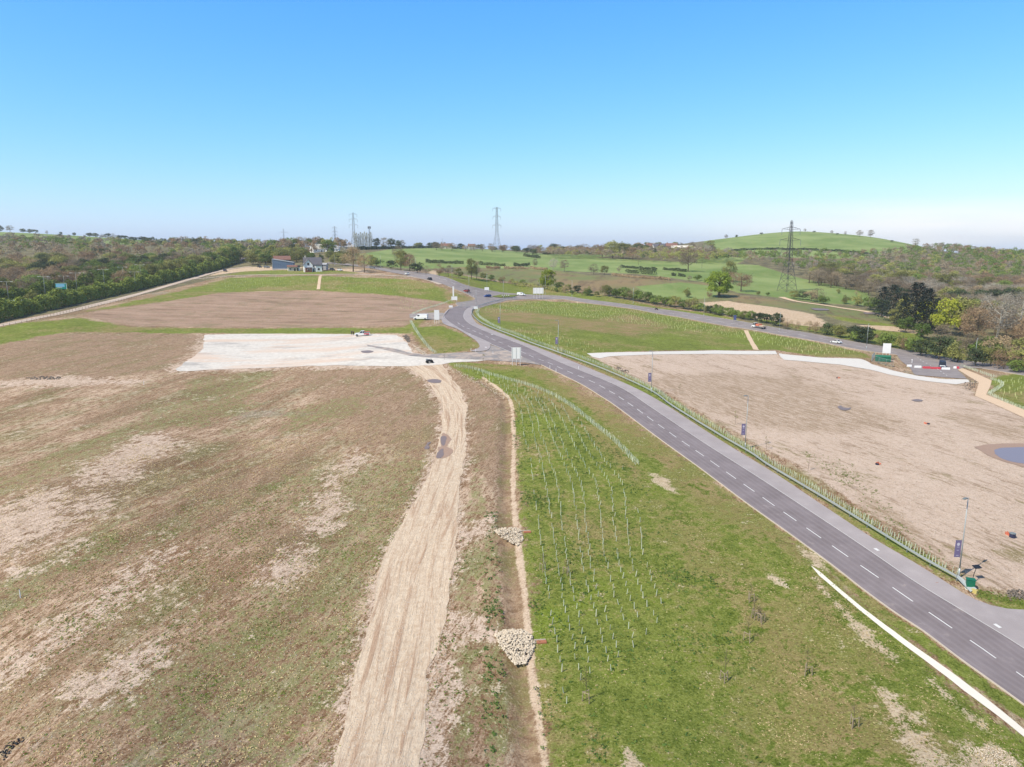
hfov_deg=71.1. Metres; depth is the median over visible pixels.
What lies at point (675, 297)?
shrub
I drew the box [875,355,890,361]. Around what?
storage tank
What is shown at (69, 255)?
budding tree
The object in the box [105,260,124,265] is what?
green tree
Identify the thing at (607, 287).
shrub
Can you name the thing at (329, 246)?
green tree
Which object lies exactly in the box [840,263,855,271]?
olive leaved tree
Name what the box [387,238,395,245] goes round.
evergreen tree
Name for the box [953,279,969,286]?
bare tree
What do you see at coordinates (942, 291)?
olive leaved tree
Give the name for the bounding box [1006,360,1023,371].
shrub
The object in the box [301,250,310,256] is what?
olive leaved tree
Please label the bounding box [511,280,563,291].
hedge
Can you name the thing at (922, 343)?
shrub
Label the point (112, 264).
green tree
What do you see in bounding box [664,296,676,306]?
shrub
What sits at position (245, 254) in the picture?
olive leaved tree
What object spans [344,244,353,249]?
bungalow
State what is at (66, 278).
bare tree
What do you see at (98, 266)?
olive leaved tree
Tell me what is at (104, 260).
evergreen tree
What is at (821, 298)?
shrub
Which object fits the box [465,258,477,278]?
olive leaved tree
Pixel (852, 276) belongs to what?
bare tree
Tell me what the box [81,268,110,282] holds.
green tree
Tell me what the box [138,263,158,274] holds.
olive leaved tree
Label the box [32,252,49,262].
evergreen tree
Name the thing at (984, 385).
footpath
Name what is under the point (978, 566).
solar mast
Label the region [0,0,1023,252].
sky
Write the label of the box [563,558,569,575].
staked tree
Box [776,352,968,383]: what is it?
stone path
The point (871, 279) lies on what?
bare tree
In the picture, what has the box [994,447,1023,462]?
puddle
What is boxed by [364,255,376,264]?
olive leaved tree
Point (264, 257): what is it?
green tree
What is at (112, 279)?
shrub
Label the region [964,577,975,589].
utility cabinet
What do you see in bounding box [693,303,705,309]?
shrub
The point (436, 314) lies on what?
sign board
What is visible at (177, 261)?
olive leaved tree
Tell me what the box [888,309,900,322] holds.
shrub
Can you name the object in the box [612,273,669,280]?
hedge
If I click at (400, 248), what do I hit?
bare tree
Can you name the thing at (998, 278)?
budding tree
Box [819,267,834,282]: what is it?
bare tree
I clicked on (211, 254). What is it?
green tree
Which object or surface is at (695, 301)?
shrub
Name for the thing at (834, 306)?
farm track
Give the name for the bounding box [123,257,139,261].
green tree
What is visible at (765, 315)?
shrub
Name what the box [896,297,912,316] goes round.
olive leaved tree
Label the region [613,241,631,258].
olive leaved tree
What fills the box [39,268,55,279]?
budding tree
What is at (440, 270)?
shrub
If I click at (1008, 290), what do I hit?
evergreen tree
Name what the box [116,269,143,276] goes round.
olive leaved tree
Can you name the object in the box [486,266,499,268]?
hedge
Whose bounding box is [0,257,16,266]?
olive leaved tree
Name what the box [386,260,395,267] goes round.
shrub
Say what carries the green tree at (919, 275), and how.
on the ground
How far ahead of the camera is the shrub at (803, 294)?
423.33 m
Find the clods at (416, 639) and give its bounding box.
[334,460,462,766]
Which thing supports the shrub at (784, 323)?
on the ground
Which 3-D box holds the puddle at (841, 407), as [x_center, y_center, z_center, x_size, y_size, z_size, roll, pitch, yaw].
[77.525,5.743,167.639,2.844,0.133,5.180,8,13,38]
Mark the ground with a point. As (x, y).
(120, 385)
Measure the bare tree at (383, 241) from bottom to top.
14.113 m
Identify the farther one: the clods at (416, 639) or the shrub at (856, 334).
the shrub at (856, 334)
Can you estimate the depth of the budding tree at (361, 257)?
475.66 m
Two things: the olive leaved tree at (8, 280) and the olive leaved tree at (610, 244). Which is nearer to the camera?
the olive leaved tree at (8, 280)
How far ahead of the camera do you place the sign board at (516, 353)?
199.16 m
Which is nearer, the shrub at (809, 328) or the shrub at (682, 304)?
the shrub at (809, 328)
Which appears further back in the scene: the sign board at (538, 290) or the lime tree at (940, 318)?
the sign board at (538, 290)
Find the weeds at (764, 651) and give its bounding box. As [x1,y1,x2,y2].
[511,400,1019,766]
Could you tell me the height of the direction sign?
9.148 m
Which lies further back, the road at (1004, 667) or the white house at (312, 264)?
the white house at (312, 264)
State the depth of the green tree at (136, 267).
444.73 m
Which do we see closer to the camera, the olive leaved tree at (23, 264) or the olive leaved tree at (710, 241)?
the olive leaved tree at (23, 264)
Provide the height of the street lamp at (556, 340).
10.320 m
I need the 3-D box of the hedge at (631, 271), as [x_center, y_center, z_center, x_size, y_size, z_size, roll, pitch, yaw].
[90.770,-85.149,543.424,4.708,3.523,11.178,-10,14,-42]
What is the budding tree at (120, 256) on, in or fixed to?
on the ground
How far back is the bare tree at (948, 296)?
400.28 m
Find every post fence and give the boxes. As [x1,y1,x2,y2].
[1,280,190,326]
[359,274,459,294]
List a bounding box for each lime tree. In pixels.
[538,269,556,287]
[914,302,935,320]
[929,297,964,333]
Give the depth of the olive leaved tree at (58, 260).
493.22 m
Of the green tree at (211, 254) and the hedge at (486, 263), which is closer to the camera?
the green tree at (211, 254)
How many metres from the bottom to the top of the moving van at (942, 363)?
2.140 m
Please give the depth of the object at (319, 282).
427.64 m
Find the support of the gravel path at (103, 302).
on the ground
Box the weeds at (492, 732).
[481,511,506,766]
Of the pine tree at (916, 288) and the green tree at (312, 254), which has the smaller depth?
the pine tree at (916, 288)
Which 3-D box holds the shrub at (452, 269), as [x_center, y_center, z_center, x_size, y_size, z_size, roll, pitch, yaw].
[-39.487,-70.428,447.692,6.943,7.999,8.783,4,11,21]
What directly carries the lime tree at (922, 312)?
on the ground
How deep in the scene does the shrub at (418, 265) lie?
469.17 m
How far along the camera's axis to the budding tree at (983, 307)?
337.67 m
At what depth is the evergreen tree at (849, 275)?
513.40 m
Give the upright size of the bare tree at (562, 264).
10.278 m
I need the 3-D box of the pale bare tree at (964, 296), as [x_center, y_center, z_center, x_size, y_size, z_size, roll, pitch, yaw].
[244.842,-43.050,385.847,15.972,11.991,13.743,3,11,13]
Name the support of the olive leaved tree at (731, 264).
on the ground
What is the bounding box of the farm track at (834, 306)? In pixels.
[780,297,921,330]
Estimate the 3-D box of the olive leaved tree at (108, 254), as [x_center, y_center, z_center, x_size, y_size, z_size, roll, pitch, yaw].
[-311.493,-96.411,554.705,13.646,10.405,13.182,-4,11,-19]
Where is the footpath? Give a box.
[958,368,1023,416]
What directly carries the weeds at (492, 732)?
on the ground
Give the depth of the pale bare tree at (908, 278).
507.39 m
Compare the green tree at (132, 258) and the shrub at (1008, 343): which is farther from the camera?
the green tree at (132, 258)
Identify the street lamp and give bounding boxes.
[555,320,558,343]
[648,353,652,392]
[741,395,747,447]
[954,497,968,575]
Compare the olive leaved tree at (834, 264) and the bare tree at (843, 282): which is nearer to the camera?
the bare tree at (843, 282)
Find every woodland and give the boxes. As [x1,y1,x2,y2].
[0,235,1023,277]
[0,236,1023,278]
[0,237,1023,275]
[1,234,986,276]
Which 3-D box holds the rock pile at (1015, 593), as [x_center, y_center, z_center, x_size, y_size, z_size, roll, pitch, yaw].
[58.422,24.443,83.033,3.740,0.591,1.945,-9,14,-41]
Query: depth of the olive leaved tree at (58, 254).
520.60 m
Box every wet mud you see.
[438,446,452,457]
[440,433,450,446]
[974,443,1023,466]
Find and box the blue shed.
[272,259,294,269]
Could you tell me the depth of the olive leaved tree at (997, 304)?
342.43 m
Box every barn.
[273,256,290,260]
[441,243,451,248]
[671,245,692,248]
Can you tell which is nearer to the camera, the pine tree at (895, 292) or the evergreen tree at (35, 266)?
the pine tree at (895, 292)
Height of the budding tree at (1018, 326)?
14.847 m
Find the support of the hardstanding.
on the ground
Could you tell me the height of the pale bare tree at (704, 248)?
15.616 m
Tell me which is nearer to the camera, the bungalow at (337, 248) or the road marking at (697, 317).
the road marking at (697, 317)
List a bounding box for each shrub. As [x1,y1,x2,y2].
[24,289,42,298]
[107,276,124,282]
[371,257,384,266]
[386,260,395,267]
[409,262,423,272]
[434,262,445,273]
[443,266,454,276]
[453,268,463,275]
[511,246,520,251]
[554,282,564,287]
[573,285,580,292]
[582,289,592,293]
[588,264,598,272]
[599,265,607,272]
[600,284,610,293]
[611,288,622,296]
[618,287,631,298]
[626,290,639,297]
[634,289,643,299]
[643,292,653,302]
[649,295,663,303]
[661,296,667,305]
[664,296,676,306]
[669,295,681,304]
[678,299,687,307]
[682,287,691,296]
[685,297,700,308]
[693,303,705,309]
[705,305,713,312]
[709,304,721,312]
[716,306,726,314]
[724,307,733,315]
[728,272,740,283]
[731,309,739,316]
[739,311,748,317]
[744,310,755,318]
[755,313,767,322]
[760,313,771,322]
[769,312,783,325]
[779,319,792,328]
[788,290,798,298]
[796,290,809,297]
[803,289,818,300]
[804,320,816,329]
[808,288,823,299]
[812,322,822,331]
[817,296,829,303]
[819,323,833,334]
[831,324,848,334]
[840,295,850,302]
[846,325,857,339]
[849,331,870,339]
[851,293,862,305]
[853,326,877,342]
[862,297,875,309]
[871,301,888,313]
[876,332,899,343]
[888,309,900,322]
[894,334,906,348]
[896,315,915,332]
[898,337,906,350]
[904,336,923,351]
[911,339,930,355]
[912,322,932,337]
[923,335,954,358]
[942,340,968,361]
[953,332,980,351]
[965,347,988,365]
[967,336,1004,354]
[978,334,1022,360]
[980,345,1006,365]
[991,348,1020,368]
[1001,337,1023,359]
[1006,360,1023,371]
[1007,349,1023,369]
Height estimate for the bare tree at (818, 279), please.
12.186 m
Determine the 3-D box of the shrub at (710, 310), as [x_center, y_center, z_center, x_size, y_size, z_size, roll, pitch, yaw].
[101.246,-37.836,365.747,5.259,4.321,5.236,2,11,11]
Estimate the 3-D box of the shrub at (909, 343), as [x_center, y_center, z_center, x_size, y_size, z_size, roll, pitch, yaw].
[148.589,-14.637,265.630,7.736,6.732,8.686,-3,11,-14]
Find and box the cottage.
[309,244,324,252]
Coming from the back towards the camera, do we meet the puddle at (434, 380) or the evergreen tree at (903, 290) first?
the evergreen tree at (903, 290)
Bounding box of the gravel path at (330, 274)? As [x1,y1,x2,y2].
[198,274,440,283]
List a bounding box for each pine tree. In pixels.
[868,286,895,313]
[875,284,904,320]
[893,293,912,324]
[894,282,934,329]
[904,288,939,331]
[928,298,941,322]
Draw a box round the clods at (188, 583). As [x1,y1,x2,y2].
[0,436,414,766]
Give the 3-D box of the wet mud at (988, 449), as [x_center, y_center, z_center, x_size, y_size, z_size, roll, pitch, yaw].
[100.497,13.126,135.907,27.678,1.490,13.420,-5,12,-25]
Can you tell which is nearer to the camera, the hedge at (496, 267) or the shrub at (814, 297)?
the shrub at (814, 297)
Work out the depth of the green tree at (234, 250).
587.45 m
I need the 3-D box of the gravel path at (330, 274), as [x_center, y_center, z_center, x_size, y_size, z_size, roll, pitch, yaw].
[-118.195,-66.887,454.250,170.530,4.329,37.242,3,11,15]
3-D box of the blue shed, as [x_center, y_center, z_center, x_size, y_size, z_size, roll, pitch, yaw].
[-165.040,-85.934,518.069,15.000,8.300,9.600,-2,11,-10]
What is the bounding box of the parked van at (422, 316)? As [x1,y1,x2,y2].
[413,314,427,319]
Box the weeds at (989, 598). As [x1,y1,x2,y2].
[421,451,1022,766]
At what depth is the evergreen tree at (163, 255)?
544.87 m
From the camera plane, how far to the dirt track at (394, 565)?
79.48 m
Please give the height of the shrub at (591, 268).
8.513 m
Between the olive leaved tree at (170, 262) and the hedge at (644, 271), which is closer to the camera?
the olive leaved tree at (170, 262)
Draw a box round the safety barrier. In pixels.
[472,297,977,593]
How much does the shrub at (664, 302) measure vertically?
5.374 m
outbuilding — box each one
[287,265,297,270]
[322,263,328,269]
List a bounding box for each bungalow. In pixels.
[325,246,340,251]
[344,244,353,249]
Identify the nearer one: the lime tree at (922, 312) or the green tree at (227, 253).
the lime tree at (922, 312)
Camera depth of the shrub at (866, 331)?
284.79 m
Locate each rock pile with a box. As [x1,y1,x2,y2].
[402,335,410,341]
[494,527,523,545]
[494,628,535,664]
[1006,589,1023,599]
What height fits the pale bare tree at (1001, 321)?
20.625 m
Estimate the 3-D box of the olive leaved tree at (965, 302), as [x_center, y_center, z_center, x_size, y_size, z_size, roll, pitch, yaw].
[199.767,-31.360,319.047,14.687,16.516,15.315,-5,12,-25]
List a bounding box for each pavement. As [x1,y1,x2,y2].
[441,309,490,350]
[464,306,1023,646]
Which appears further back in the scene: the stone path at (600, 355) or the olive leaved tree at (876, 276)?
the olive leaved tree at (876, 276)
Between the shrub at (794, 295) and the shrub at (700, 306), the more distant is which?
the shrub at (794, 295)
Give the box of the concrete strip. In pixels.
[812,566,1023,735]
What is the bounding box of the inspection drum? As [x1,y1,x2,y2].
[1005,531,1015,537]
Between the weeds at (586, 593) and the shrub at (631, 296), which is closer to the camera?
the weeds at (586, 593)
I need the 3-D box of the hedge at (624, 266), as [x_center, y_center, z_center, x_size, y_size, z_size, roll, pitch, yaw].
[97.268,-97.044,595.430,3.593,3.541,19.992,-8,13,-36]
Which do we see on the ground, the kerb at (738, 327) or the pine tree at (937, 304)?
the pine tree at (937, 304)
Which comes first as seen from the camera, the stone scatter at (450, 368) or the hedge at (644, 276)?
the stone scatter at (450, 368)
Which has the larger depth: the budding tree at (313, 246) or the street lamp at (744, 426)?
the budding tree at (313, 246)
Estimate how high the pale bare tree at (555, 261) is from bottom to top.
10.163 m
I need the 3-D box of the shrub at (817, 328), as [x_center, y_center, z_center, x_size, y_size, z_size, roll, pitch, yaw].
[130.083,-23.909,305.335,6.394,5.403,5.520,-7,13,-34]
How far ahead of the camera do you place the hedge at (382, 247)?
831.39 m
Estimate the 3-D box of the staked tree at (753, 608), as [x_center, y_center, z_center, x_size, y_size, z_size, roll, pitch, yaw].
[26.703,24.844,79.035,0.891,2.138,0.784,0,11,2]
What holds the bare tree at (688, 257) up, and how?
on the ground
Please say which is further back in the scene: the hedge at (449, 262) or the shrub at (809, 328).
the hedge at (449, 262)
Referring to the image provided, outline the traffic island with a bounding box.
[493,294,515,296]
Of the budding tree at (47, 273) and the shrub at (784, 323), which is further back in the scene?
the budding tree at (47, 273)
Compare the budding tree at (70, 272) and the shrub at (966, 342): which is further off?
the budding tree at (70, 272)
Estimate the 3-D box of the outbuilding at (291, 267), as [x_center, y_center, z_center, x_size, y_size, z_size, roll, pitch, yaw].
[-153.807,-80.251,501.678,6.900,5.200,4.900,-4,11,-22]
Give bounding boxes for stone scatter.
[0,737,24,760]
[28,376,60,379]
[448,366,503,398]
[963,379,976,390]
[967,745,1016,766]
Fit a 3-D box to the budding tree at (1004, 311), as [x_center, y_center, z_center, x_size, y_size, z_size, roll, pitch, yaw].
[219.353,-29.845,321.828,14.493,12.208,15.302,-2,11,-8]
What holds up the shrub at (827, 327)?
on the ground
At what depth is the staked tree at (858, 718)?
61.62 m
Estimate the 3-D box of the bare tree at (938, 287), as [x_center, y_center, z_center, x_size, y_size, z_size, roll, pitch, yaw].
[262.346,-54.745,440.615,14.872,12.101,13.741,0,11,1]
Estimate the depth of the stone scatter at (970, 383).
202.31 m
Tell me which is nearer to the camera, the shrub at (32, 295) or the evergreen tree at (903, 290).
the shrub at (32, 295)
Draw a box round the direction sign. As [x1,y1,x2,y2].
[55,283,66,288]
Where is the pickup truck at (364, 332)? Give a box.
[355,330,369,335]
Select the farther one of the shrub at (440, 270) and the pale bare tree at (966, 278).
the pale bare tree at (966, 278)
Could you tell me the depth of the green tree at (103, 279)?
410.86 m
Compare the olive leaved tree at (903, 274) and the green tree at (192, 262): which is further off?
the olive leaved tree at (903, 274)
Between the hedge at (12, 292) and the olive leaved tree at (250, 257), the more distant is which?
the olive leaved tree at (250, 257)
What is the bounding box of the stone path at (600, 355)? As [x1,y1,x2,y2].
[587,350,776,357]
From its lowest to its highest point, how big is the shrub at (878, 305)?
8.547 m
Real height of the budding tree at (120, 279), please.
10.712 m
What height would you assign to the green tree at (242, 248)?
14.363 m
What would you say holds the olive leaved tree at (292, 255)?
on the ground
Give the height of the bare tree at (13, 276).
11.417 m
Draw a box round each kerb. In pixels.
[448,286,1023,375]
[541,364,1023,705]
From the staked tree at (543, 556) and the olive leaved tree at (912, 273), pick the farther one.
the olive leaved tree at (912, 273)
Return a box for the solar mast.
[972,564,981,576]
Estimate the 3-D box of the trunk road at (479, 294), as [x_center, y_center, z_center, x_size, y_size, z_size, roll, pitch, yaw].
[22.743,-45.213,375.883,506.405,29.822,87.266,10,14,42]
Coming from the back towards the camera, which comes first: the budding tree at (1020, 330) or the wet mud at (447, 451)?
the budding tree at (1020, 330)
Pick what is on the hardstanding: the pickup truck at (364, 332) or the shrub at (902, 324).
the pickup truck at (364, 332)
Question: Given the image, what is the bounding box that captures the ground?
[0,231,1023,766]
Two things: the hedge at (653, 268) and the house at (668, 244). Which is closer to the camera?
the hedge at (653, 268)
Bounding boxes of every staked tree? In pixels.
[539,553,545,571]
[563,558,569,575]
[581,669,592,703]
[720,647,730,683]
[743,615,752,642]
[746,581,754,602]
[750,600,756,618]
[754,606,760,622]
[757,605,764,624]
[804,650,812,676]
[849,703,859,728]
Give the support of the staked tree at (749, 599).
on the ground
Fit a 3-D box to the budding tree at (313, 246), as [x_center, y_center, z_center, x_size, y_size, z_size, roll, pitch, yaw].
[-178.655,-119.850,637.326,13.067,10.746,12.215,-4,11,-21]
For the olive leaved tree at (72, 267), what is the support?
on the ground
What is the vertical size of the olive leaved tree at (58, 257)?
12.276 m
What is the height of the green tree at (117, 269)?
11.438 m
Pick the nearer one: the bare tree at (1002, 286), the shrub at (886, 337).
the shrub at (886, 337)
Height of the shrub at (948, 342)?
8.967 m
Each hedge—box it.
[0,253,239,321]
[0,273,91,299]
[357,245,463,249]
[426,259,463,263]
[479,261,492,265]
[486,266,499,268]
[503,266,528,268]
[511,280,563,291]
[513,262,530,265]
[523,253,540,257]
[529,266,547,269]
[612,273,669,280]
[620,264,638,268]
[625,269,637,272]
[637,268,656,273]
[639,266,657,269]
[663,267,686,271]
[731,247,868,254]
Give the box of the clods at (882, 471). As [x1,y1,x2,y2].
[646,389,1023,591]
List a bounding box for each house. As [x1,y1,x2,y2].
[302,256,321,271]
[666,242,676,247]
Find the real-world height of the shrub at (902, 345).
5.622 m
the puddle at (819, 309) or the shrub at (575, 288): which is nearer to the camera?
the puddle at (819, 309)
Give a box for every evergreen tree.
[26,261,46,269]
[26,264,46,269]
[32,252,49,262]
[43,261,60,267]
[74,258,89,265]
[95,257,107,263]
[156,253,173,258]
[372,238,380,245]
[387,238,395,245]
[843,272,856,282]
[893,288,910,297]
[946,289,970,298]
[971,288,990,297]
[988,288,1003,296]
[995,289,1019,299]
[1001,287,1023,295]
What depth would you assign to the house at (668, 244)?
874.23 m
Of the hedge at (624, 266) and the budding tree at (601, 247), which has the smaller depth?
the hedge at (624, 266)
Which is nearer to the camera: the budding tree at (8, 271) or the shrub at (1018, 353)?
the shrub at (1018, 353)
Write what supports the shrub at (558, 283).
on the ground
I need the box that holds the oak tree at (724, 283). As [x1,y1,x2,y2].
[703,271,733,296]
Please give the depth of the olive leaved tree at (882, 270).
550.58 m
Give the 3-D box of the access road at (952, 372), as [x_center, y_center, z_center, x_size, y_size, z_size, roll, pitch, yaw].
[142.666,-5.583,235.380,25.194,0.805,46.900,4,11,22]
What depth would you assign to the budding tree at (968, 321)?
299.38 m
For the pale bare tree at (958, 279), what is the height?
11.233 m
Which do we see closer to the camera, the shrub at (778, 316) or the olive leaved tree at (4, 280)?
the shrub at (778, 316)
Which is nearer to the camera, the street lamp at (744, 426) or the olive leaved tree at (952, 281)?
the street lamp at (744, 426)
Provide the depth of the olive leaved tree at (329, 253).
578.87 m
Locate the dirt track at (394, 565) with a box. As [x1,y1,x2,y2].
[332,364,467,766]
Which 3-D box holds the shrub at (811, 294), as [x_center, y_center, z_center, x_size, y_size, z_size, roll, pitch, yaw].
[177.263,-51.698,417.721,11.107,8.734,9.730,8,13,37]
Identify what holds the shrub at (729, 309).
on the ground
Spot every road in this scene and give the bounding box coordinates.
[328,262,1023,374]
[366,344,540,364]
[410,312,443,319]
[443,306,1023,702]
[897,355,976,378]
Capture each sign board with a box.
[434,310,438,319]
[512,347,520,365]
[533,288,543,293]
[882,343,890,354]
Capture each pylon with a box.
[351,213,357,245]
[492,207,500,251]
[777,220,800,291]
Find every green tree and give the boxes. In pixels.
[15,274,45,288]
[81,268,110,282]
[85,259,102,263]
[92,268,115,280]
[93,274,110,283]
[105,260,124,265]
[105,262,125,268]
[108,266,126,271]
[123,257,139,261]
[128,264,144,269]
[132,269,149,277]
[137,258,155,264]
[187,259,196,265]
[200,252,217,261]
[213,247,230,256]
[220,244,239,254]
[229,246,239,255]
[235,244,248,259]
[257,253,272,264]
[307,252,315,256]
[319,239,337,250]
[910,273,927,279]
[993,279,1013,287]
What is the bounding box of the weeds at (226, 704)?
[0,420,433,766]
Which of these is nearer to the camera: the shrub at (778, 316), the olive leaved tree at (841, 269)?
the shrub at (778, 316)
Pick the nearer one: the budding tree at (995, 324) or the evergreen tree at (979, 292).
the budding tree at (995, 324)
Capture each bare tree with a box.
[1,274,23,286]
[17,277,36,288]
[20,270,40,278]
[59,276,71,282]
[64,259,81,265]
[73,270,92,283]
[379,237,388,245]
[392,246,401,259]
[474,261,480,278]
[547,259,557,267]
[559,260,569,267]
[678,248,697,271]
[696,244,712,257]
[804,271,816,282]
[811,270,828,285]
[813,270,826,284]
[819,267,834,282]
[824,274,839,287]
[827,271,844,286]
[838,273,855,288]
[839,278,852,288]
[854,278,866,290]
[856,280,868,291]
[860,281,878,294]
[861,277,879,289]
[882,279,902,288]
[899,276,917,284]
[914,279,929,295]
[921,281,938,294]
[929,323,953,346]
[931,285,943,303]
[934,292,954,300]
[951,276,966,283]
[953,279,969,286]
[956,272,969,280]
[958,292,974,298]
[960,276,975,286]
[967,279,981,286]
[970,293,989,299]
[976,293,997,300]
[976,293,1023,338]
[985,286,1002,294]
[993,284,1010,289]
[996,289,1023,335]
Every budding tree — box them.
[0,255,23,264]
[0,267,13,275]
[5,252,27,261]
[10,264,26,270]
[19,271,32,277]
[21,256,38,268]
[36,270,62,281]
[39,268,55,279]
[61,251,76,259]
[61,270,77,280]
[76,249,98,259]
[110,272,128,282]
[111,269,131,280]
[113,255,129,261]
[305,243,317,252]
[339,246,361,271]
[356,252,371,272]
[403,253,416,270]
[446,243,457,248]
[596,243,607,256]
[732,273,752,291]
[957,305,1000,342]
[957,312,976,337]
[971,300,996,324]
[984,313,1003,334]
[988,306,1017,318]
[994,318,1018,336]
[995,276,1009,284]
[1004,322,1023,338]
[1011,316,1023,343]
[1013,326,1023,338]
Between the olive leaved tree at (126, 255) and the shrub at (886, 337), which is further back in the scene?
the olive leaved tree at (126, 255)
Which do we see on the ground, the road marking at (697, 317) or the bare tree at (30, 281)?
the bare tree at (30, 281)
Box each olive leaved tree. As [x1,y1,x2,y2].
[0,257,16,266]
[0,264,13,273]
[0,277,15,296]
[1,260,20,269]
[1,279,18,287]
[15,262,28,273]
[20,256,37,267]
[45,272,65,281]
[47,252,69,262]
[47,255,67,265]
[48,258,62,266]
[61,265,82,279]
[89,265,104,280]
[101,252,117,259]
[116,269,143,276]
[121,253,133,259]
[129,262,143,268]
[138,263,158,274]
[156,263,168,269]
[158,260,179,270]
[163,258,180,268]
[185,253,200,263]
[186,256,200,262]
[197,255,207,262]
[214,250,228,258]
[215,245,234,256]
[241,250,253,258]
[244,254,257,264]
[275,252,288,255]
[289,251,303,261]
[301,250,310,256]
[324,251,334,257]
[331,253,343,261]
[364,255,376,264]
[392,249,407,269]
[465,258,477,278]
[604,240,618,257]
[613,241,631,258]
[705,240,714,246]
[721,260,737,274]
[807,266,820,274]
[816,262,830,270]
[827,262,841,271]
[838,268,849,272]
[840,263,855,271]
[867,274,885,287]
[873,268,889,275]
[890,271,910,282]
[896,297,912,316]
[906,270,922,278]
[932,273,952,285]
[934,286,955,300]
[937,294,950,307]
[942,294,980,330]
[947,280,964,286]
[948,272,963,282]
[974,276,996,288]
[985,300,1012,317]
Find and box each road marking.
[356,264,993,375]
[444,309,1023,676]
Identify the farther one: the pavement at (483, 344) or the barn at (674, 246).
the barn at (674, 246)
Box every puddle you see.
[427,379,440,382]
[436,449,443,457]
[440,436,446,445]
[811,308,828,309]
[838,405,850,409]
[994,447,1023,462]
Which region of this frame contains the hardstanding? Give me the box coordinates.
[176,334,483,370]
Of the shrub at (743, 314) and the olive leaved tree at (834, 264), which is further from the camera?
the olive leaved tree at (834, 264)
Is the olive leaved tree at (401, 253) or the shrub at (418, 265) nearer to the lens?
the shrub at (418, 265)
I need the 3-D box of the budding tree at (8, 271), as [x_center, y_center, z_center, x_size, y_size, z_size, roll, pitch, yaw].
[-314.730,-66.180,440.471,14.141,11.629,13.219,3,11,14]
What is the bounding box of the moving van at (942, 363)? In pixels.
[938,360,945,367]
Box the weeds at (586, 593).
[511,397,764,766]
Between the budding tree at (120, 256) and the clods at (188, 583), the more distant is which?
the budding tree at (120, 256)
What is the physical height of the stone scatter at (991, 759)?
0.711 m
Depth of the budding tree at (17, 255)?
521.28 m
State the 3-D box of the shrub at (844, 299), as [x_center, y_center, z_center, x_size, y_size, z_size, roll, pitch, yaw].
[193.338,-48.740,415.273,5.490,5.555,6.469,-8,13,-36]
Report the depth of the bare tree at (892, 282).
459.63 m
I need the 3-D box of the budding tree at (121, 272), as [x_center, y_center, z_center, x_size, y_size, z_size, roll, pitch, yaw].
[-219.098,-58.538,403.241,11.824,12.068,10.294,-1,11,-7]
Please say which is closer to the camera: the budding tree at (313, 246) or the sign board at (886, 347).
the sign board at (886, 347)
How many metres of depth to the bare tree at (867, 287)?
461.02 m
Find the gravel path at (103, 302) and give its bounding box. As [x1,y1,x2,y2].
[0,266,251,325]
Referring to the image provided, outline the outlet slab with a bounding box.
[535,639,546,643]
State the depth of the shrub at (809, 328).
307.09 m
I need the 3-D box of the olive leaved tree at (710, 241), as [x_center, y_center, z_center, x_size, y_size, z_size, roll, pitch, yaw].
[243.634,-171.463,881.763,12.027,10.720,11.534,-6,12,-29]
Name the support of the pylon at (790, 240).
on the ground
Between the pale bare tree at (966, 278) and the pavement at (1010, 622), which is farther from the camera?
the pale bare tree at (966, 278)
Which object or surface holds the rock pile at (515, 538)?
on the ground
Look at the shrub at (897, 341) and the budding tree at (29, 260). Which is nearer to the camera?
the shrub at (897, 341)
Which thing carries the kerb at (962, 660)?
on the road at (1004, 667)
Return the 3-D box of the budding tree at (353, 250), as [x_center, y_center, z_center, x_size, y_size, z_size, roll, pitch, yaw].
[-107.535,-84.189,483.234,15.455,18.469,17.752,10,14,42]
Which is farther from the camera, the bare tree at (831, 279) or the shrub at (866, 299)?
the bare tree at (831, 279)
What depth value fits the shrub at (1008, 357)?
231.59 m
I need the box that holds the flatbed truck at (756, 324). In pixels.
[751,322,765,328]
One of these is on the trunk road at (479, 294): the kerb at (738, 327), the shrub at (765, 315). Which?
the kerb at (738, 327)
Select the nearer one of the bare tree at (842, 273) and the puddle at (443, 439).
the puddle at (443, 439)
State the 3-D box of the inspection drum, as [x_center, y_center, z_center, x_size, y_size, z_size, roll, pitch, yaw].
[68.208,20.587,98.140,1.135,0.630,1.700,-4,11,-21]
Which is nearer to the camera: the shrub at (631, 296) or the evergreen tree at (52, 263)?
the shrub at (631, 296)
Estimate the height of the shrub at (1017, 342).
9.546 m

